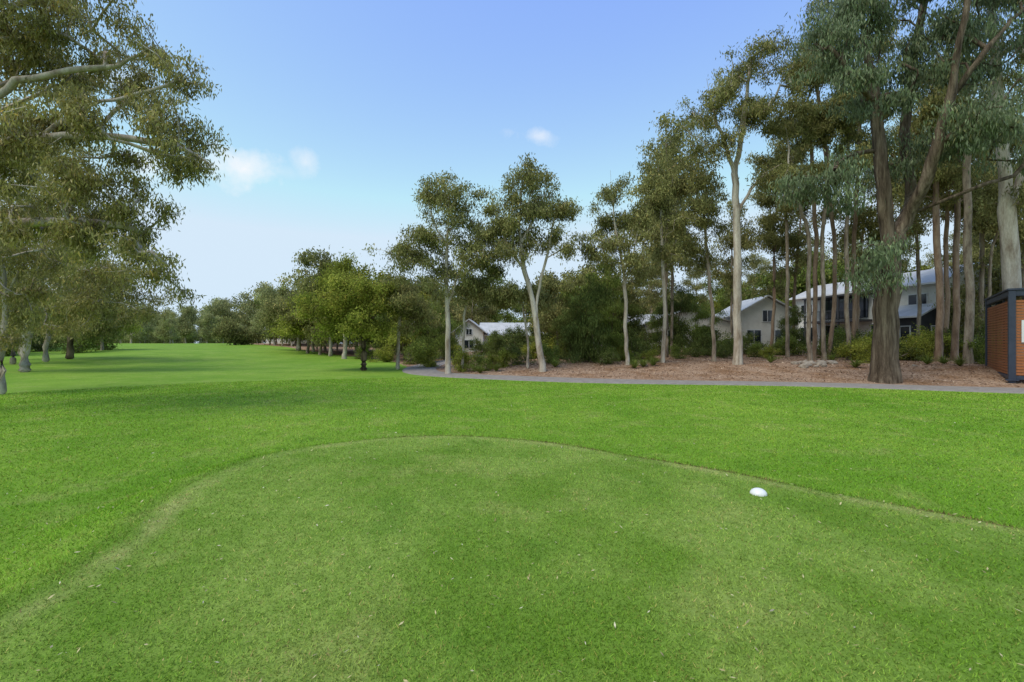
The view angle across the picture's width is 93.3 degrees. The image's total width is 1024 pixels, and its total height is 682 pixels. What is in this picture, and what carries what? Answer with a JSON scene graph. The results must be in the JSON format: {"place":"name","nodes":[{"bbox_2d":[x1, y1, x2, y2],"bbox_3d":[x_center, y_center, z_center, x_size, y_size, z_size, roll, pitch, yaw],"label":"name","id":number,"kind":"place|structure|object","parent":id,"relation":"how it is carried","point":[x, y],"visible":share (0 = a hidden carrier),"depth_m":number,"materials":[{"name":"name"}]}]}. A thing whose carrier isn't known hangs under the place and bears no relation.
{"place":"outdoors","nodes":[
{"label":"outdoors","id":0,"kind":"place"},
{"bbox_2d":[0,343,1023,681],"bbox_3d":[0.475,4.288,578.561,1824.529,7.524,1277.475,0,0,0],"label":"ground","id":1,"kind":"structure","parent":0,"point":[128,365],"depth_m":4.16,"materials":[{"name":"green plant"}]},
{"bbox_2d":[0,177,82,393],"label":"eucalyptus tree","id":2,"kind":"object","parent":1,"relation":"on","point":[6,320],"visible":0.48,"depth_m":18.45,"materials":[{"name":"green plant"}]},
{"bbox_2d":[0,262,103,363],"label":"eucalyptus tree","id":3,"kind":"object","parent":1,"relation":"on","point":[13,358],"visible":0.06,"depth_m":35.83,"materials":[{"name":"green plant"}]},
{"bbox_2d":[31,327,73,350],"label":"shrub","id":4,"kind":"object","parent":1,"relation":"on","point":[37,347],"visible":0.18,"depth_m":62.24,"materials":[{"name":"green plant"}]},
{"bbox_2d":[1,284,143,358],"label":"eucalyptus tree","id":5,"kind":"object","parent":1,"relation":"on","point":[70,351],"visible":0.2,"depth_m":44.14,"materials":[{"name":"green plant"}]},
{"bbox_2d":[50,327,110,353],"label":"shrub","id":6,"kind":"object","parent":1,"relation":"on","point":[80,346],"visible":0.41,"depth_m":57.93,"materials":[{"name":"green plant"}]},
{"bbox_2d":[0,93,173,371],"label":"eucalyptus tree","id":7,"kind":"object","parent":1,"relation":"on","point":[83,303],"visible":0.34,"depth_m":29.59,"materials":[{"name":"green plant"}]},
{"bbox_2d":[2,211,187,361],"bbox_3d":[-35.859,-4.726,39.643,15.911,13.189,10.457,0,0,0],"label":"eucalyptus tree","id":8,"kind":"object","parent":1,"relation":"on","point":[45,355],"visible":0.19,"depth_m":39.85,"materials":[{"name":"green plant"}]},
{"bbox_2d":[77,326,123,349],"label":"shrub","id":9,"kind":"object","parent":1,"relation":"on","point":[110,346],"visible":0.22,"depth_m":65.95,"materials":[{"name":"green plant"}]},
{"bbox_2d":[0,0,236,322],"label":"eucalyptus tree","id":10,"kind":"object","parent":1,"relation":"on","point":[33,148],"visible":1,"depth_m":12.88,"materials":[{"name":"green plant"}]},
{"bbox_2d":[207,315,264,344],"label":"bush","id":11,"kind":"object","parent":1,"relation":"on","point":[228,330],"visible":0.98,"depth_m":88.33,"materials":[{"name":"plant"}]},
{"bbox_2d":[256,296,307,350],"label":"eucalyptus tree","id":12,"kind":"object","parent":1,"relation":"on","point":[273,309],"visible":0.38,"depth_m":66.05,"materials":[{"name":"green plant"}]},
{"bbox_2d":[288,265,401,370],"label":"round fig tree","id":13,"kind":"object","parent":1,"relation":"on","point":[339,313],"visible":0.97,"depth_m":31.75,"materials":[{"name":"green plant"}]},
{"bbox_2d":[308,247,390,358],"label":"eucalyptus tree","id":14,"kind":"object","parent":1,"relation":"on","point":[345,264],"visible":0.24,"depth_m":49.23,"materials":[{"name":"green plant"}]},
{"bbox_2d":[352,342,375,358],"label":"shrub","id":15,"kind":"object","parent":1,"relation":"on","point":[366,349],"visible":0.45,"depth_m":49.57,"materials":[{"name":"green plant"}]},
{"bbox_2d":[368,342,395,361],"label":"shrub","id":16,"kind":"object","parent":1,"relation":"on","point":[386,352],"visible":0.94,"depth_m":43.38,"materials":[{"name":"green plant"}]},
{"bbox_2d":[366,311,400,360],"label":"casuarina tree","id":17,"kind":"object","parent":1,"relation":"on","point":[383,317],"visible":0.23,"depth_m":47.22,"materials":[{"name":"green plant"}]},
{"bbox_2d":[55,281,724,343],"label":"distant tree row","id":18,"kind":"object","parent":1,"relation":"on","point":[183,328],"visible":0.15,"depth_m":138.22,"materials":[{"name":"green plant"}]},
{"bbox_2d":[374,272,444,369],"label":"eucalyptus tree","id":19,"kind":"object","parent":1,"relation":"on","point":[412,308],"visible":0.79,"depth_m":33.08,"materials":[{"name":"green plant"}]},
{"bbox_2d":[401,338,438,364],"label":"shrub","id":20,"kind":"object","parent":1,"relation":"on","point":[412,348],"visible":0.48,"depth_m":39.46,"materials":[{"name":"green plant"}]},
{"bbox_2d":[410,341,441,366],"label":"shrub","id":21,"kind":"object","parent":1,"relation":"on","point":[422,356],"visible":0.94,"depth_m":35.52,"materials":[{"name":"green plant"}]},
{"bbox_2d":[407,306,444,360],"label":"casuarina tree","id":22,"kind":"object","parent":1,"relation":"on","point":[427,339],"visible":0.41,"depth_m":41.89,"materials":[{"name":"green plant"}]},
{"bbox_2d":[362,167,501,373],"bbox_3d":[-4.549,-4.114,29.001,8.525,12.515,4.186,0,0,0],"label":"eucalyptus tree","id":23,"kind":"object","parent":1,"relation":"on","point":[406,254],"visible":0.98,"depth_m":28.49,"materials":[{"name":"green plant"}]},
{"bbox_2d":[429,305,470,359],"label":"casuarina tree","id":24,"kind":"object","parent":1,"relation":"on","point":[452,337],"visible":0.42,"depth_m":44.62,"materials":[{"name":"green plant"}]},
{"bbox_2d":[451,346,477,371],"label":"shrub","id":25,"kind":"object","parent":1,"relation":"on","point":[459,356],"visible":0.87,"depth_m":30.45,"materials":[{"name":"green plant"}]},
{"bbox_2d":[421,257,512,368],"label":"eucalyptus tree","id":26,"kind":"object","parent":1,"relation":"on","point":[470,292],"visible":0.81,"depth_m":29.87,"materials":[{"name":"green plant"}]},
{"bbox_2d":[463,352,491,371],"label":"shrub","id":27,"kind":"object","parent":1,"relation":"on","point":[480,361],"visible":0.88,"depth_m":30.01,"materials":[{"name":"green plant"}]},
{"bbox_2d":[468,336,495,355],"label":"shrub","id":28,"kind":"object","parent":1,"relation":"on","point":[480,346],"visible":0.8,"depth_m":48.09,"materials":[{"name":"green plant"}]},
{"bbox_2d":[484,351,505,369],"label":"shrub","id":29,"kind":"object","parent":1,"relation":"on","point":[495,359],"visible":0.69,"depth_m":30.98,"materials":[{"name":"green plant"}]},
{"bbox_2d":[487,330,503,355],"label":"casuarina tree","id":30,"kind":"object","parent":1,"relation":"on","point":[495,338],"visible":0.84,"depth_m":45.63,"materials":[{"name":"green plant"}]},
{"bbox_2d":[451,319,545,351],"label":"white cottage","id":31,"kind":"structure","parent":1,"relation":"on","point":[476,330],"depth_m":63.00,"materials":[{"name":"paint"}]},
{"bbox_2d":[493,345,517,366],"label":"shrub","id":32,"kind":"object","parent":1,"relation":"on","point":[505,355],"visible":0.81,"depth_m":31.46,"materials":[{"name":"green plant"}]},
{"bbox_2d":[0,382,1022,681],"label":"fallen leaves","id":33,"kind":"object","parent":1,"relation":"on","point":[548,534],"visible":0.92,"depth_m":4.05,"materials":[{"name":"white plant"}]},
{"bbox_2d":[0,108,1023,360],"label":"background woodland","id":34,"kind":"object","parent":1,"relation":"on","point":[484,312],"visible":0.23,"depth_m":44.96,"materials":[{"name":"green plant"}]},
{"bbox_2d":[493,327,532,353],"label":"shrub","id":35,"kind":"object","parent":1,"relation":"on","point":[507,336],"visible":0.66,"depth_m":46.91,"materials":[{"name":"green plant"}]},
{"bbox_2d":[503,343,536,364],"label":"shrub","id":36,"kind":"object","parent":1,"relation":"on","point":[519,356],"visible":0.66,"depth_m":31.97,"materials":[{"name":"green plant"}]},
{"bbox_2d":[480,279,560,368],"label":"eucalyptus tree","id":37,"kind":"object","parent":1,"relation":"on","point":[510,294],"visible":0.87,"depth_m":29.21,"materials":[{"name":"green plant"}]},
{"bbox_2d":[507,323,536,353],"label":"shrub","id":38,"kind":"object","parent":1,"relation":"on","point":[523,334],"visible":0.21,"depth_m":47.92,"materials":[{"name":"green plant"}]},
{"bbox_2d":[465,152,583,371],"bbox_3d":[0.751,-4.427,28.691,7.264,12.747,4.863,0,0,0],"label":"eucalyptus tree","id":39,"kind":"object","parent":1,"relation":"on","point":[535,207],"visible":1,"depth_m":28.25,"materials":[{"name":"green plant"}]},
{"bbox_2d":[521,340,542,358],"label":"shrub","id":40,"kind":"object","parent":1,"relation":"on","point":[532,347],"visible":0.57,"depth_m":37.62,"materials":[{"name":"green plant"}]},
{"bbox_2d":[542,343,561,362],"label":"shrub","id":41,"kind":"object","parent":1,"relation":"on","point":[548,353],"visible":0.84,"depth_m":31.77,"materials":[{"name":"green plant"}]},
{"bbox_2d":[546,312,587,359],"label":"casuarina tree","id":42,"kind":"object","parent":1,"relation":"on","point":[561,321],"visible":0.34,"depth_m":34.96,"materials":[{"name":"green plant"}]},
{"bbox_2d":[558,306,600,363],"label":"casuarina tree","id":43,"kind":"object","parent":1,"relation":"on","point":[571,318],"visible":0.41,"depth_m":32.66,"materials":[{"name":"green plant"}]},
{"bbox_2d":[557,273,623,362],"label":"casuarina tree","id":44,"kind":"object","parent":1,"relation":"on","point":[588,328],"visible":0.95,"depth_m":31.54,"materials":[{"name":"green plant"}]},
{"bbox_2d":[558,255,622,359],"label":"casuarina tree","id":45,"kind":"object","parent":1,"relation":"on","point":[611,281],"visible":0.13,"depth_m":36.11,"materials":[{"name":"green plant"}]},
{"bbox_2d":[592,341,621,364],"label":"shrub","id":46,"kind":"object","parent":1,"relation":"on","point":[608,354],"visible":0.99,"depth_m":30.91,"materials":[{"name":"green plant"}]},
{"bbox_2d":[583,290,632,359],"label":"casuarina tree","id":47,"kind":"object","parent":1,"relation":"on","point":[613,339],"visible":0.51,"depth_m":33.85,"materials":[{"name":"green plant"}]},
{"bbox_2d":[566,171,665,364],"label":"eucalyptus tree","id":48,"kind":"object","parent":1,"relation":"on","point":[630,262],"visible":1,"depth_m":30.28,"materials":[{"name":"green plant"}]},
{"bbox_2d":[611,287,647,348],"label":"casuarina tree","id":49,"kind":"object","parent":1,"relation":"on","point":[633,309],"visible":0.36,"depth_m":39.41,"materials":[{"name":"green plant"}]},
{"bbox_2d":[627,326,660,360],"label":"shrub","id":50,"kind":"object","parent":1,"relation":"on","point":[637,347],"visible":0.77,"depth_m":35.09,"materials":[{"name":"green plant"}]},
{"bbox_2d":[640,346,660,361],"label":"shrub","id":51,"kind":"object","parent":1,"relation":"on","point":[649,353],"visible":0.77,"depth_m":32.72,"materials":[{"name":"green plant"}]},
{"bbox_2d":[645,305,662,345],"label":"casuarina tree","id":52,"kind":"object","parent":1,"relation":"on","point":[655,326],"visible":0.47,"depth_m":43.75,"materials":[{"name":"green plant"}]},
{"bbox_2d":[633,150,704,362],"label":"eucalyptus tree","id":53,"kind":"object","parent":1,"relation":"on","point":[657,197],"visible":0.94,"depth_m":31.65,"materials":[{"name":"green plant"}]},
{"bbox_2d":[651,282,704,350],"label":"casuarina tree","id":54,"kind":"object","parent":1,"relation":"on","point":[681,328],"visible":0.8,"depth_m":41.38,"materials":[{"name":"green plant"}]},
{"bbox_2d":[669,343,688,358],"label":"shrub","id":55,"kind":"object","parent":1,"relation":"on","point":[676,351],"visible":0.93,"depth_m":36.00,"materials":[{"name":"green plant"}]},
{"bbox_2d":[645,311,728,347],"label":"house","id":56,"kind":"structure","parent":1,"relation":"on","point":[723,326],"depth_m":51.99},
{"bbox_2d":[659,164,732,361],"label":"eucalyptus tree","id":57,"kind":"object","parent":1,"relation":"on","point":[704,202],"visible":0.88,"depth_m":32.82,"materials":[{"name":"green plant"}]},
{"bbox_2d":[685,340,711,356],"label":"shrub","id":58,"kind":"object","parent":1,"relation":"on","point":[694,348],"visible":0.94,"depth_m":37.67,"materials":[{"name":"green plant"}]},
{"bbox_2d":[686,293,727,340],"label":"casuarina tree","id":59,"kind":"object","parent":1,"relation":"on","point":[704,313],"visible":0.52,"depth_m":45.17,"materials":[{"name":"green plant"}]},
{"bbox_2d":[695,330,731,355],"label":"shrub","id":60,"kind":"object","parent":1,"relation":"on","point":[708,341],"visible":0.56,"depth_m":39.22,"materials":[{"name":"green plant"}]},
{"bbox_2d":[406,350,1023,386],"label":"leaf litter","id":61,"kind":"object","parent":1,"relation":"on","point":[916,362],"visible":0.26,"depth_m":27.57,"materials":[{"name":"brown plant"}]},
{"bbox_2d":[709,338,733,358],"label":"shrub","id":62,"kind":"object","parent":1,"relation":"on","point":[720,351],"visible":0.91,"depth_m":36.54,"materials":[{"name":"green plant"}]},
{"bbox_2d":[668,21,821,364],"bbox_3d":[14.737,-8.575,30.063,9.857,20.355,4.691,0,0,0],"label":"eucalyptus tree","id":63,"kind":"object","parent":1,"relation":"on","point":[748,111],"visible":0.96,"depth_m":29.75,"materials":[{"name":"green plant"}]},
{"bbox_2d":[731,331,773,354],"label":"shrub","id":64,"kind":"object","parent":1,"relation":"on","point":[746,339],"visible":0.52,"depth_m":41.75,"materials":[{"name":"green plant"}]},
{"bbox_2d":[744,341,773,356],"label":"shrub","id":65,"kind":"object","parent":1,"relation":"on","point":[754,348],"visible":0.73,"depth_m":37.77,"materials":[{"name":"green plant"}]},
{"bbox_2d":[725,297,796,349],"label":"walls","id":66,"kind":"structure","parent":1,"relation":"on","point":[751,317],"depth_m":49.08,"materials":[{"name":"beige paint"}]},
{"bbox_2d":[715,295,768,316],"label":"roof slope","id":67,"kind":"structure","parent":66,"relation":"on","point":[746,304],"depth_m":50.90,"materials":[{"name":"metal"}]},
{"bbox_2d":[757,342,782,358],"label":"shrub","id":68,"kind":"object","parent":1,"relation":"on","point":[768,350],"visible":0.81,"depth_m":36.01,"materials":[{"name":"green plant"}]},
{"bbox_2d":[741,175,805,347],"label":"eucalyptus tree","id":69,"kind":"object","parent":1,"relation":"on","point":[768,237],"visible":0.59,"depth_m":41.55,"materials":[{"name":"green plant"}]},
{"bbox_2d":[639,360,916,367],"bbox_3d":[15.584,1.529,29.058,14.243,0.775,6.544,0,0,31],"label":"rock pile","id":70,"kind":"object","parent":1,"relation":"on","point":[807,364],"visible":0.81,"depth_m":28.62,"materials":[{"name":"stone"}]},
{"bbox_2d":[744,136,816,356],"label":"eucalyptus tree","id":71,"kind":"object","parent":1,"relation":"on","point":[773,218],"visible":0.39,"depth_m":37.90,"materials":[{"name":"green plant"}]},
{"bbox_2d":[777,333,806,355],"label":"shrub","id":72,"kind":"object","parent":1,"relation":"on","point":[800,348],"visible":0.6,"depth_m":39.48,"materials":[{"name":"green plant"}]},
{"bbox_2d":[774,305,811,352],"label":"casuarina tree","id":73,"kind":"object","parent":1,"relation":"on","point":[794,319],"visible":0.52,"depth_m":42.01,"materials":[{"name":"green plant"}]},
{"bbox_2d":[760,92,829,360],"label":"eucalyptus tree","id":74,"kind":"object","parent":1,"relation":"on","point":[802,147],"visible":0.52,"depth_m":32.83,"materials":[{"name":"green plant"}]},
{"bbox_2d":[755,35,854,359],"bbox_3d":[20.502,-10.134,34.147,5.879,23.218,5.135,0,0,0],"label":"eucalyptus tree","id":75,"kind":"object","parent":1,"relation":"on","point":[816,243],"visible":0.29,"depth_m":33.90,"materials":[{"name":"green plant"}]},
{"bbox_2d":[803,332,845,357],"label":"shrub","id":76,"kind":"object","parent":1,"relation":"on","point":[819,346],"visible":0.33,"depth_m":36.12,"materials":[{"name":"green plant"}]},
{"bbox_2d":[793,0,857,356],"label":"eucalyptus tree","id":77,"kind":"object","parent":1,"relation":"on","point":[834,292],"visible":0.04,"depth_m":35.89,"materials":[{"name":"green plant"}]},
{"bbox_2d":[817,325,845,348],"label":"shrub","id":78,"kind":"object","parent":1,"relation":"on","point":[837,333],"visible":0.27,"depth_m":39.55,"materials":[{"name":"green plant"}]},
{"bbox_2d":[801,91,888,359],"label":"eucalyptus tree","id":79,"kind":"object","parent":1,"relation":"on","point":[829,129],"visible":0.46,"depth_m":33.32,"materials":[{"name":"green plant"}]},
{"bbox_2d":[831,334,870,359],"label":"shrub","id":80,"kind":"object","parent":1,"relation":"on","point":[845,351],"visible":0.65,"depth_m":32.89,"materials":[{"name":"green plant"}]},
{"bbox_2d":[831,327,872,356],"bbox_3d":[26.109,0.267,36.837,4.249,2.672,3.290,0,0,-16],"label":"shrub","id":81,"kind":"object","parent":1,"relation":"on","point":[858,336],"visible":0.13,"depth_m":36.88,"materials":[{"name":"green plant"}]},
{"bbox_2d":[814,76,896,359],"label":"eucalyptus tree","id":82,"kind":"object","parent":1,"relation":"on","point":[847,141],"visible":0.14,"depth_m":33.90,"materials":[{"name":"green plant"}]},
{"bbox_2d":[828,22,908,339],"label":"eucalyptus tree","id":83,"kind":"object","parent":1,"relation":"on","point":[854,301],"visible":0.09,"depth_m":36.88,"materials":[{"name":"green plant"}]},
{"bbox_2d":[850,332,903,363],"bbox_3d":[22.110,0.602,29.711,3.026,2.304,2.495,0,0,1],"label":"shrub","id":84,"kind":"object","parent":1,"relation":"on","point":[866,346],"visible":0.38,"depth_m":29.82,"materials":[{"name":"green plant"}]},
{"bbox_2d":[789,262,996,349],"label":"two storey townhouse","id":85,"kind":"structure","parent":1,"relation":"on","point":[907,310],"depth_m":44.66,"materials":[{"name":"metal"}]},
{"bbox_2d":[908,294,925,304],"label":"window glass","id":86,"kind":"structure","parent":85,"relation":"in","point":[912,299],"depth_m":43.25,"materials":[{"name":"grey glass"}]},
{"bbox_2d":[763,0,1023,383],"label":"ironbark tree","id":87,"kind":"object","parent":1,"relation":"on","point":[994,125],"visible":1,"depth_m":22.22,"materials":[{"name":"green plant"}]},
{"bbox_2d":[865,337,928,360],"bbox_3d":[26.367,0.527,33.310,2.924,2.264,3.777,0,0,-42],"label":"shrub","id":88,"kind":"object","parent":1,"relation":"on","point":[903,353],"visible":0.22,"depth_m":32.56,"materials":[{"name":"green plant"}]},
{"bbox_2d":[860,113,953,335],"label":"eucalyptus tree","id":89,"kind":"object","parent":1,"relation":"on","point":[919,297],"visible":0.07,"depth_m":39.91,"materials":[{"name":"green plant"}]},
{"bbox_2d":[899,326,934,359],"bbox_3d":[27.719,0.378,34.075,3.119,2.809,3.782,0,0,8],"label":"shrub","id":90,"kind":"object","parent":1,"relation":"on","point":[909,338],"visible":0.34,"depth_m":33.42,"materials":[{"name":"green plant"}]},
{"bbox_2d":[901,334,934,360],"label":"shrub","id":91,"kind":"object","parent":1,"relation":"on","point":[923,344],"visible":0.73,"depth_m":32.51,"materials":[{"name":"green plant"}]},
{"bbox_2d":[910,322,963,357],"bbox_3d":[31.820,0.126,35.933,3.431,3.232,4.160,0,0,6],"label":"shrub","id":92,"kind":"object","parent":1,"relation":"on","point":[944,337],"visible":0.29,"depth_m":35.94,"materials":[{"name":"green plant"}]},
{"bbox_2d":[887,71,988,361],"bbox_3d":[27.669,-8.274,32.459,6.523,19.570,5.380,0,0,0],"label":"eucalyptus tree","id":93,"kind":"object","parent":1,"relation":"on","point":[943,180],"visible":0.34,"depth_m":31.87,"materials":[{"name":"green plant"}]},
{"bbox_2d":[892,101,998,359],"bbox_3d":[30.846,-7.970,32.967,7.840,18.896,5.418,0,0,0],"label":"eucalyptus tree","id":94,"kind":"object","parent":1,"relation":"on","point":[992,189],"visible":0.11,"depth_m":32.92,"materials":[{"name":"green plant"}]},
{"bbox_2d":[889,95,1014,356],"bbox_3d":[32.733,-8.752,35.700,8.169,20.179,6.394,0,0,31],"label":"eucalyptus tree","id":95,"kind":"object","parent":1,"relation":"on","point":[946,272],"visible":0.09,"depth_m":35.92,"materials":[{"name":"green plant"}]},
{"bbox_2d":[943,327,984,356],"bbox_3d":[32.503,0.261,35.308,3.268,2.705,4.222,0,0,-13],"label":"shrub","id":96,"kind":"object","parent":1,"relation":"on","point":[948,350],"visible":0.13,"depth_m":35.41,"materials":[{"name":"green plant"}]},
{"bbox_2d":[910,43,1023,363],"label":"eucalyptus tree","id":97,"kind":"object","parent":1,"relation":"on","point":[969,279],"visible":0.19,"depth_m":29.88,"materials":[{"name":"grey plant"}]},
{"bbox_2d":[959,322,1002,356],"bbox_3d":[33.821,0.053,33.965,5.666,3.344,4.386,0,0,-40],"label":"shrub","id":98,"kind":"object","parent":1,"relation":"on","point":[982,329],"visible":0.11,"depth_m":34.25,"materials":[{"name":"green plant"}]},
{"bbox_2d":[962,332,1001,364],"bbox_3d":[29.016,0.577,30.080,2.536,2.461,2.398,0,0,-21],"label":"shrub","id":99,"kind":"object","parent":1,"relation":"on","point":[980,356],"visible":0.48,"depth_m":29.67,"materials":[{"name":"green plant"}]},
{"bbox_2d":[941,98,1023,336],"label":"eucalyptus tree","id":100,"kind":"object","parent":1,"relation":"on","point":[981,273],"visible":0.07,"depth_m":37.91,"materials":[{"name":"grey plant"}]},
{"bbox_2d":[943,0,1023,369],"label":"eucalyptus tree","id":101,"kind":"object","parent":1,"relation":"on","point":[1008,205],"visible":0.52,"depth_m":25.32,"materials":[{"name":"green plant"}]},
{"bbox_2d":[984,288,1023,383],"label":"timber slat shelter","id":102,"kind":"object","parent":1,"relation":"on","point":[1015,325],"visible":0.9,"depth_m":22.93,"materials":[{"name":"brown wood"}]},
{"bbox_2d":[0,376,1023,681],"bbox_3d":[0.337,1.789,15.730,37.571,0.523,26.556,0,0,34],"label":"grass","id":103,"kind":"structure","parent":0,"point":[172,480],"depth_m":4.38,"materials":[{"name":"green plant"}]},
{"bbox_2d":[0,0,1023,342],"label":"sky","id":104,"kind":"structure","parent":0,"point":[332,112],"materials":[{"name":"blue"}]},
{"bbox_2d":[402,355,1023,393],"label":"golf cart path","id":105,"kind":"structure","parent":0,"point":[418,369],"depth_m":22.69,"materials":[{"name":"concrete"}]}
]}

